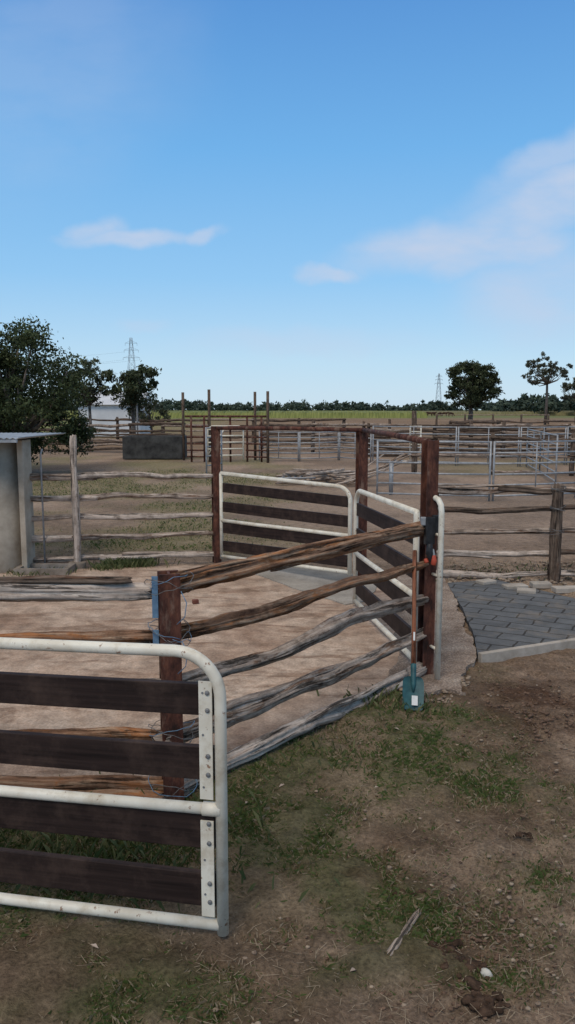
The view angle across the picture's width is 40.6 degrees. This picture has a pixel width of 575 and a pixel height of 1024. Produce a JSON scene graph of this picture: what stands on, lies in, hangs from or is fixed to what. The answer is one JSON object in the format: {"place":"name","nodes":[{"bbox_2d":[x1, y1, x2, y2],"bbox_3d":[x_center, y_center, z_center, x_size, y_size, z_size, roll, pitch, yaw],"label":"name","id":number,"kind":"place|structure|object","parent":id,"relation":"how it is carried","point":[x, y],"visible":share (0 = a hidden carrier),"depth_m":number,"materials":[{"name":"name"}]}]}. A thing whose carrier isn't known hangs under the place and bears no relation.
{"place":"outdoors","nodes":[
{"label":"outdoors","id":0,"kind":"place"},
{"bbox_2d":[0,565,399,798],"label":"concrete yard floor","id":1,"kind":"structure","parent":0,"point":[353,642],"depth_m":6.36,"materials":[{"name":"beige concrete"}]},
{"bbox_2d":[0,433,64,572],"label":"pump shed","id":2,"kind":"structure","parent":1,"relation":"on","point":[17,546],"depth_m":9.50,"materials":[{"name":"silver metal"}]},
{"bbox_2d":[13,449,75,574],"bbox_3d":[-2.980,0.008,9.483,0.660,1.538,0.422,0,8,0],"label":"drinking trough","id":3,"kind":"object","parent":1,"relation":"on","point":[34,568],"visible":0.82,"depth_m":9.59,"materials":[{"name":"concrete"}]},
{"bbox_2d":[192,599,198,603],"bbox_3d":[-0.947,0.920,7.987,0.064,0.040,0.052,-2,8,-18],"label":"brick fragment","id":4,"kind":"object","parent":1,"relation":"on","point":[195,601],"visible":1,"depth_m":7.97,"materials":[{"name":"red brick"}]},
{"bbox_2d":[0,521,428,799],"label":"timber rail fence","id":5,"kind":"object","parent":1,"relation":"on","point":[164,590],"visible":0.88,"depth_m":4.19,"materials":[{"name":"wood"}]},
{"bbox_2d":[211,426,444,679],"bbox_3d":[0.635,0.089,8.137,1.382,1.900,5.052,-3,8,-23],"label":"rusty gateway frame","id":6,"kind":"object","parent":1,"relation":"on","point":[431,520],"visible":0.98,"depth_m":5.79,"materials":[{"name":"metal"}]},
{"bbox_2d":[219,471,351,574],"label":"farm gate","id":7,"kind":"structure","parent":6,"relation":"attached to","point":[278,532],"depth_m":9.37,"materials":[{"name":"beige paint"}]},
{"bbox_2d":[353,489,419,661],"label":"farm gate","id":8,"kind":"structure","parent":6,"relation":"attached to","point":[394,588],"depth_m":6.74,"materials":[{"name":"beige paint"}]},
{"bbox_2d":[0,410,574,1023],"bbox_3d":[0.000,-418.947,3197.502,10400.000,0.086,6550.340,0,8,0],"label":"ground","id":9,"kind":"structure","parent":0,"point":[30,992],"depth_m":3.59,"materials":[{"name":"soil"}]},
{"bbox_2d":[0,369,19,403],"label":"broadleaf tree","id":10,"kind":"object","parent":9,"relation":"on","point":[2,386],"visible":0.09,"depth_m":24.57,"materials":[{"name":"green plant"}]},
{"bbox_2d":[0,315,100,464],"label":"broadleaf tree","id":11,"kind":"object","parent":9,"relation":"on","point":[40,407],"visible":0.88,"depth_m":23.56,"materials":[{"name":"green plant"}]},
{"bbox_2d":[46,410,99,457],"bbox_3d":[-6.711,-2.185,24.923,1.446,2.230,1.920,7,10,41],"label":"shrub","id":12,"kind":"object","parent":9,"relation":"on","point":[81,420],"visible":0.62,"depth_m":24.65,"materials":[{"name":"green plant"}]},
{"bbox_2d":[65,357,112,447],"bbox_3d":[-9.670,-5.120,37.458,2.610,4.777,3.167,0,8,0],"label":"gum tree","id":13,"kind":"object","parent":9,"relation":"on","point":[100,389],"visible":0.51,"depth_m":37.37,"materials":[{"name":"green plant"}]},
{"bbox_2d":[32,422,185,451],"bbox_3d":[-10.379,-3.485,36.462,11.465,1.661,1.038,0,8,2],"label":"timber yard fence","id":14,"kind":"object","parent":9,"relation":"on","point":[130,430],"visible":0.3,"depth_m":36.35,"materials":[{"name":"brown wood"}]},
{"bbox_2d":[78,392,152,435],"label":"farm shed","id":15,"kind":"structure","parent":9,"relation":"on","point":[108,410],"depth_m":59.07,"materials":[{"name":"white metal"}]},
{"bbox_2d":[29,434,213,568],"bbox_3d":[-2.119,-0.076,9.859,2.450,1.822,0.245,-2,8,-11],"label":"timber rail fence","id":16,"kind":"object","parent":9,"relation":"on","point":[75,498],"visible":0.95,"depth_m":9.86,"materials":[{"name":"wood"}]},
{"bbox_2d":[125,338,138,369],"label":"electricity pylon","id":17,"kind":"object","parent":9,"relation":"on","point":[129,341],"visible":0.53,"depth_m":392.58,"materials":[{"name":"metal"}]},
{"bbox_2d":[103,360,161,433],"bbox_3d":[-7.769,-5.208,38.559,2.879,4.666,3.746,-5,9,-32],"label":"gum tree","id":18,"kind":"object","parent":9,"relation":"on","point":[134,387],"visible":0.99,"depth_m":37.94,"materials":[{"name":"green plant"}]},
{"bbox_2d":[136,406,138,433],"bbox_3d":[-7.300,-4.068,37.792,0.092,2.200,0.092,3,8,22],"label":"steel pole","id":19,"kind":"object","parent":9,"relation":"on","point":[137,428],"visible":0.65,"depth_m":37.69,"materials":[{"name":"grey metal"}]},
{"bbox_2d":[126,393,170,432],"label":"gum tree","id":20,"kind":"object","parent":9,"relation":"on","point":[163,413],"visible":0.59,"depth_m":46.23,"materials":[{"name":"green plant"}]},
{"bbox_2d":[122,435,186,458],"bbox_3d":[-5.450,-2.689,32.073,2.420,0.900,1.620,0,8,0],"label":"cattle trough","id":21,"kind":"object","parent":9,"relation":"on","point":[151,446],"visible":0.84,"depth_m":31.28,"materials":[{"name":"concrete"}]},
{"bbox_2d":[26,417,390,443],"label":"timber yard fence","id":22,"kind":"object","parent":9,"relation":"on","point":[117,420],"visible":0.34,"depth_m":45.62,"materials":[{"name":"brown wood"}]},
{"bbox_2d":[205,427,222,478],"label":"steel yard panel","id":23,"kind":"object","parent":9,"relation":"on","point":[206,447],"visible":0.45,"depth_m":22.52,"materials":[{"name":"grey metal"}]},
{"bbox_2d":[181,389,268,462],"bbox_3d":[-2.438,-3.288,30.078,3.499,2.868,1.609,0,8,0],"label":"cattle crush frame","id":24,"kind":"object","parent":9,"relation":"on","point":[255,443],"visible":0.74,"depth_m":29.83,"materials":[{"name":"metal"}]},
{"bbox_2d":[67,411,426,417],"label":"sugarcane crop","id":25,"kind":"object","parent":9,"relation":"on","point":[334,414],"visible":0.52,"depth_m":189.29,"materials":[{"name":"green plant"}]},
{"bbox_2d":[259,431,298,460],"bbox_3d":[-0.352,-2.588,30.570,1.739,1.152,0.056,3,8,24],"label":"steel yard panel","id":26,"kind":"object","parent":9,"relation":"on","point":[278,447],"visible":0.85,"depth_m":30.49,"materials":[{"name":"grey metal"}]},
{"bbox_2d":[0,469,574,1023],"bbox_3d":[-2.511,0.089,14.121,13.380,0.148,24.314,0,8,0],"label":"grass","id":27,"kind":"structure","parent":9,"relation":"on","point":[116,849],"depth_m":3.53,"materials":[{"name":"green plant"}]},
{"bbox_2d":[2,393,574,413],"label":"distant treeline","id":28,"kind":"object","parent":9,"relation":"on","point":[523,402],"visible":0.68,"depth_m":475.18,"materials":[{"name":"green plant"}]},
{"bbox_2d":[255,567,376,604],"bbox_3d":[0.322,0.817,9.177,1.024,0.084,2.436,-5,9,-34],"label":"concrete apron","id":29,"kind":"object","parent":9,"relation":"on","point":[301,579],"visible":0.38,"depth_m":9.07,"materials":[{"name":"grey concrete"}]},
{"bbox_2d":[299,431,338,460],"bbox_3d":[1.252,-2.588,30.569,1.739,1.152,0.057,-3,8,-24],"label":"steel yard panel","id":30,"kind":"object","parent":9,"relation":"on","point":[319,447],"visible":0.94,"depth_m":30.53,"materials":[{"name":"grey metal"}]},
{"bbox_2d":[91,728,562,970],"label":"fallen leaves","id":31,"kind":"object","parent":9,"relation":"on","point":[352,968],"visible":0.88,"depth_m":2.93,"materials":[{"name":"brown plant"}]},
{"bbox_2d":[275,453,411,485],"bbox_3d":[1.079,-1.253,21.474,3.364,0.942,3.957,-4,8,-25],"label":"pile of old rails","id":32,"kind":"object","parent":9,"relation":"on","point":[325,474],"visible":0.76,"depth_m":20.89,"materials":[{"name":"wood"}]},
{"bbox_2d":[339,432,371,462],"bbox_3d":[2.624,-2.543,30.226,0.053,1.152,1.824,-6,9,-38],"label":"steel yard panel","id":33,"kind":"object","parent":9,"relation":"on","point":[370,443],"visible":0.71,"depth_m":30.39,"materials":[{"name":"grey metal"}]},
{"bbox_2d":[389,463,393,494],"bbox_3d":[2.450,-0.777,18.355,0.092,0.750,0.092,-3,8,-22],"label":"short steel post","id":34,"kind":"object","parent":9,"relation":"on","point":[391,465],"visible":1,"depth_m":18.32,"materials":[{"name":"silver metal"}]},
{"bbox_2d":[386,909,420,955],"bbox_3d":[0.445,1.600,2.957,0.032,0.017,0.316,5,9,32],"label":"driftwood stick","id":35,"kind":"object","parent":9,"relation":"on","point":[397,941],"visible":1,"depth_m":2.95,"materials":[{"name":"grey wood"}]},
{"bbox_2d":[391,888,425,901],"bbox_3d":[0.505,1.578,3.227,0.137,0.025,0.097,4,8,28],"label":"manure pile","id":36,"kind":"object","parent":9,"relation":"on","point":[418,892],"visible":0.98,"depth_m":3.21,"materials":[{"name":"brown soil"}]},
{"bbox_2d":[244,652,574,1023],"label":"dirt clods","id":37,"kind":"object","parent":9,"relation":"on","point":[477,940],"visible":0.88,"depth_m":3.21,"materials":[{"name":"brown soil"}]},
{"bbox_2d":[402,550,423,710],"bbox_3d":[0.887,0.798,5.406,0.143,0.979,0.637,1,8,10],"label":"shovel","id":38,"kind":"object","parent":9,"relation":"on","point":[413,691],"visible":0.97,"depth_m":5.25,"materials":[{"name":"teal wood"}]},
{"bbox_2d":[372,426,456,465],"bbox_3d":[4.648,-2.464,28.670,3.242,1.402,0.057,4,8,28],"label":"steel yard panel","id":39,"kind":"object","parent":9,"relation":"on","point":[413,427],"visible":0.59,"depth_m":28.64,"materials":[{"name":"grey metal"}]},
{"bbox_2d":[409,411,421,458],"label":"gate","id":40,"kind":"structure","parent":9,"relation":"on","point":[414,418],"depth_m":32.66,"materials":[{"name":"beige paint"}]},
{"bbox_2d":[259,420,574,451],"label":"timber yard fence","id":41,"kind":"object","parent":9,"relation":"on","point":[363,424],"visible":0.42,"depth_m":36.43,"materials":[{"name":"brown wood"}]},
{"bbox_2d":[388,574,476,697],"bbox_3d":[1.352,1.076,7.428,0.746,0.128,4.067,1,8,9],"label":"gravel concrete apron","id":42,"kind":"object","parent":9,"relation":"on","point":[458,655],"visible":0.4,"depth_m":6.42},
{"bbox_2d":[376,440,491,500],"bbox_3d":[3.239,-0.929,17.322,2.518,1.320,0.054,2,8,14],"label":"steel yard panel","id":43,"kind":"object","parent":9,"relation":"on","point":[378,461],"visible":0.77,"depth_m":17.33,"materials":[{"name":"grey metal"}]},
{"bbox_2d":[435,373,442,401],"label":"electricity pylon","id":44,"kind":"object","parent":9,"relation":"on","point":[438,375],"visible":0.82,"depth_m":779.38,"materials":[{"name":"metal"}]},
{"bbox_2d":[428,936,462,955],"bbox_3d":[0.576,1.623,2.883,0.181,0.028,0.107,-2,8,-15],"label":"manure pile","id":45,"kind":"object","parent":9,"relation":"on","point":[455,944],"visible":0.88,"depth_m":2.89,"materials":[{"name":"brown soil"}]},
{"bbox_2d":[440,956,489,990],"bbox_3d":[0.640,1.637,2.783,0.144,0.034,0.182,-7,10,-42],"label":"manure pile","id":46,"kind":"object","parent":9,"relation":"on","point":[473,983],"visible":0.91,"depth_m":2.77,"materials":[{"name":"brown soil"}]},
{"bbox_2d":[367,422,574,457],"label":"timber yard fence","id":47,"kind":"object","parent":9,"relation":"on","point":[501,445],"visible":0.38,"depth_m":32.47,"materials":[{"name":"brown wood"}]},
{"bbox_2d":[444,360,504,419],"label":"broadleaf tree","id":48,"kind":"object","parent":9,"relation":"on","point":[476,387],"visible":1,"depth_m":116.78,"materials":[{"name":"green plant"}]},
{"bbox_2d":[461,991,510,1017],"bbox_3d":[0.670,1.659,2.617,0.164,0.030,0.116,0,8,0],"label":"manure pile","id":49,"kind":"object","parent":9,"relation":"on","point":[476,999],"visible":1,"depth_m":2.61,"materials":[{"name":"brown soil"}]},
{"bbox_2d":[480,968,492,976],"bbox_3d":[0.708,1.636,2.756,0.042,0.032,0.037,4,8,26],"label":"pale stone","id":50,"kind":"object","parent":9,"relation":"on","point":[485,972],"visible":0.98,"depth_m":2.75,"materials":[{"name":"white stone"}]},
{"bbox_2d":[457,427,519,466],"bbox_3d":[7.149,-2.334,27.678,2.130,1.402,0.058,2,8,14],"label":"steel yard panel","id":51,"kind":"object","parent":9,"relation":"on","point":[488,434],"visible":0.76,"depth_m":27.62,"materials":[{"name":"grey metal"}]},
{"bbox_2d":[411,433,574,475],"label":"timber yard fence","id":52,"kind":"object","parent":9,"relation":"on","point":[493,437],"visible":0.68,"depth_m":23.80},
{"bbox_2d":[423,411,574,415],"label":"sugarcane crop","id":53,"kind":"object","parent":9,"relation":"on","point":[519,413],"visible":0.65,"depth_m":260.68,"materials":[{"name":"green plant"}]},
{"bbox_2d":[435,414,574,424],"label":"paddock fence","id":54,"kind":"object","parent":9,"relation":"on","point":[436,421],"visible":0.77,"depth_m":105.49,"materials":[{"name":"brown wood"}]},
{"bbox_2d":[436,482,574,582],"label":"timber rail fence","id":55,"kind":"object","parent":9,"relation":"on","point":[555,530],"visible":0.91,"depth_m":9.12,"materials":[{"name":"wood"}]},
{"bbox_2d":[449,419,574,435],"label":"timber yard fence","id":56,"kind":"object","parent":9,"relation":"on","point":[545,421],"visible":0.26,"depth_m":42.71,"materials":[{"name":"brown wood"}]},
{"bbox_2d":[513,831,532,838],"bbox_3d":[1.105,1.522,3.658,0.093,0.014,0.053,1,8,8],"label":"manure pile","id":57,"kind":"object","parent":9,"relation":"on","point":[524,834],"visible":1,"depth_m":3.65,"materials":[{"name":"brown soil"}]},
{"bbox_2d":[478,638,574,662],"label":"path edging","id":58,"kind":"object","parent":9,"relation":"on","point":[499,655],"visible":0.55,"depth_m":6.34,"materials":[{"name":"concrete"}]},
{"bbox_2d":[526,428,539,470],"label":"steel yard panel","id":59,"kind":"object","parent":9,"relation":"on","point":[533,445],"visible":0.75,"depth_m":25.97,"materials":[{"name":"grey metal"}]},
{"bbox_2d":[492,440,574,500],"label":"steel yard panel","id":60,"kind":"object","parent":9,"relation":"on","point":[494,464],"visible":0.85,"depth_m":17.25,"materials":[{"name":"grey metal"}]},
{"bbox_2d":[519,426,566,466],"bbox_3d":[9.202,-2.366,27.926,2.213,1.402,0.057,-4,8,-27],"label":"steel yard panel","id":61,"kind":"object","parent":9,"relation":"on","point":[565,427],"visible":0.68,"depth_m":27.94,"materials":[{"name":"grey metal"}]},
{"bbox_2d":[521,351,572,419],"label":"gum tree","id":62,"kind":"object","parent":9,"relation":"on","point":[532,364],"visible":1,"depth_m":147.22,"materials":[{"name":"green plant"}]},
{"bbox_2d":[539,431,558,482],"bbox_3d":[7.450,-1.591,22.233,0.045,1.350,3.614,1,8,11],"label":"steel yard panel","id":63,"kind":"object","parent":9,"relation":"on","point":[556,443],"visible":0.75,"depth_m":22.09,"materials":[{"name":"grey metal"}]},
{"bbox_2d":[560,377,574,419],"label":"gum tree","id":64,"kind":"object","parent":9,"relation":"on","point":[566,387],"visible":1,"depth_m":150.09,"materials":[{"name":"green plant"}]},
{"bbox_2d":[566,426,574,464],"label":"steel yard panel","id":65,"kind":"object","parent":9,"relation":"on","point":[568,427],"visible":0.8,"depth_m":28.36,"materials":[{"name":"grey metal"}]},
{"bbox_3d":[-3.214,0.889,3.396,0.118,1.550,0.118,0,7,0],"label":"gate hinge post","id":66,"kind":"object","parent":9,"relation":"on","visible":0},
{"bbox_2d":[0,637,228,936],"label":"farm gate","id":67,"kind":"structure","parent":66,"relation":"attached to","point":[203,825],"depth_m":2.93,"materials":[{"name":"beige paint"}]},
{"bbox_2d":[0,0,574,409],"label":"sky","id":68,"kind":"structure","parent":0,"point":[312,201],"materials":[{"name":"blue"}]},
{"bbox_2d":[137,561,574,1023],"bbox_3d":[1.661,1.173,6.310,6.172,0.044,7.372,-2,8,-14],"label":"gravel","id":69,"kind":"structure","parent":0,"point":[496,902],"depth_m":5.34,"materials":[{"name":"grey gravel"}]},
{"bbox_2d":[448,579,574,660],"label":"paved path","id":70,"kind":"structure","parent":0,"point":[497,615],"depth_m":7.49,"materials":[{"name":"grey concrete"}]},
{"bbox_2d":[476,578,574,593],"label":"concrete offcuts","id":71,"kind":"object","parent":70,"relation":"on","point":[524,588],"visible":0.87,"depth_m":8.62,"materials":[{"name":"grey concrete"}]}
]}

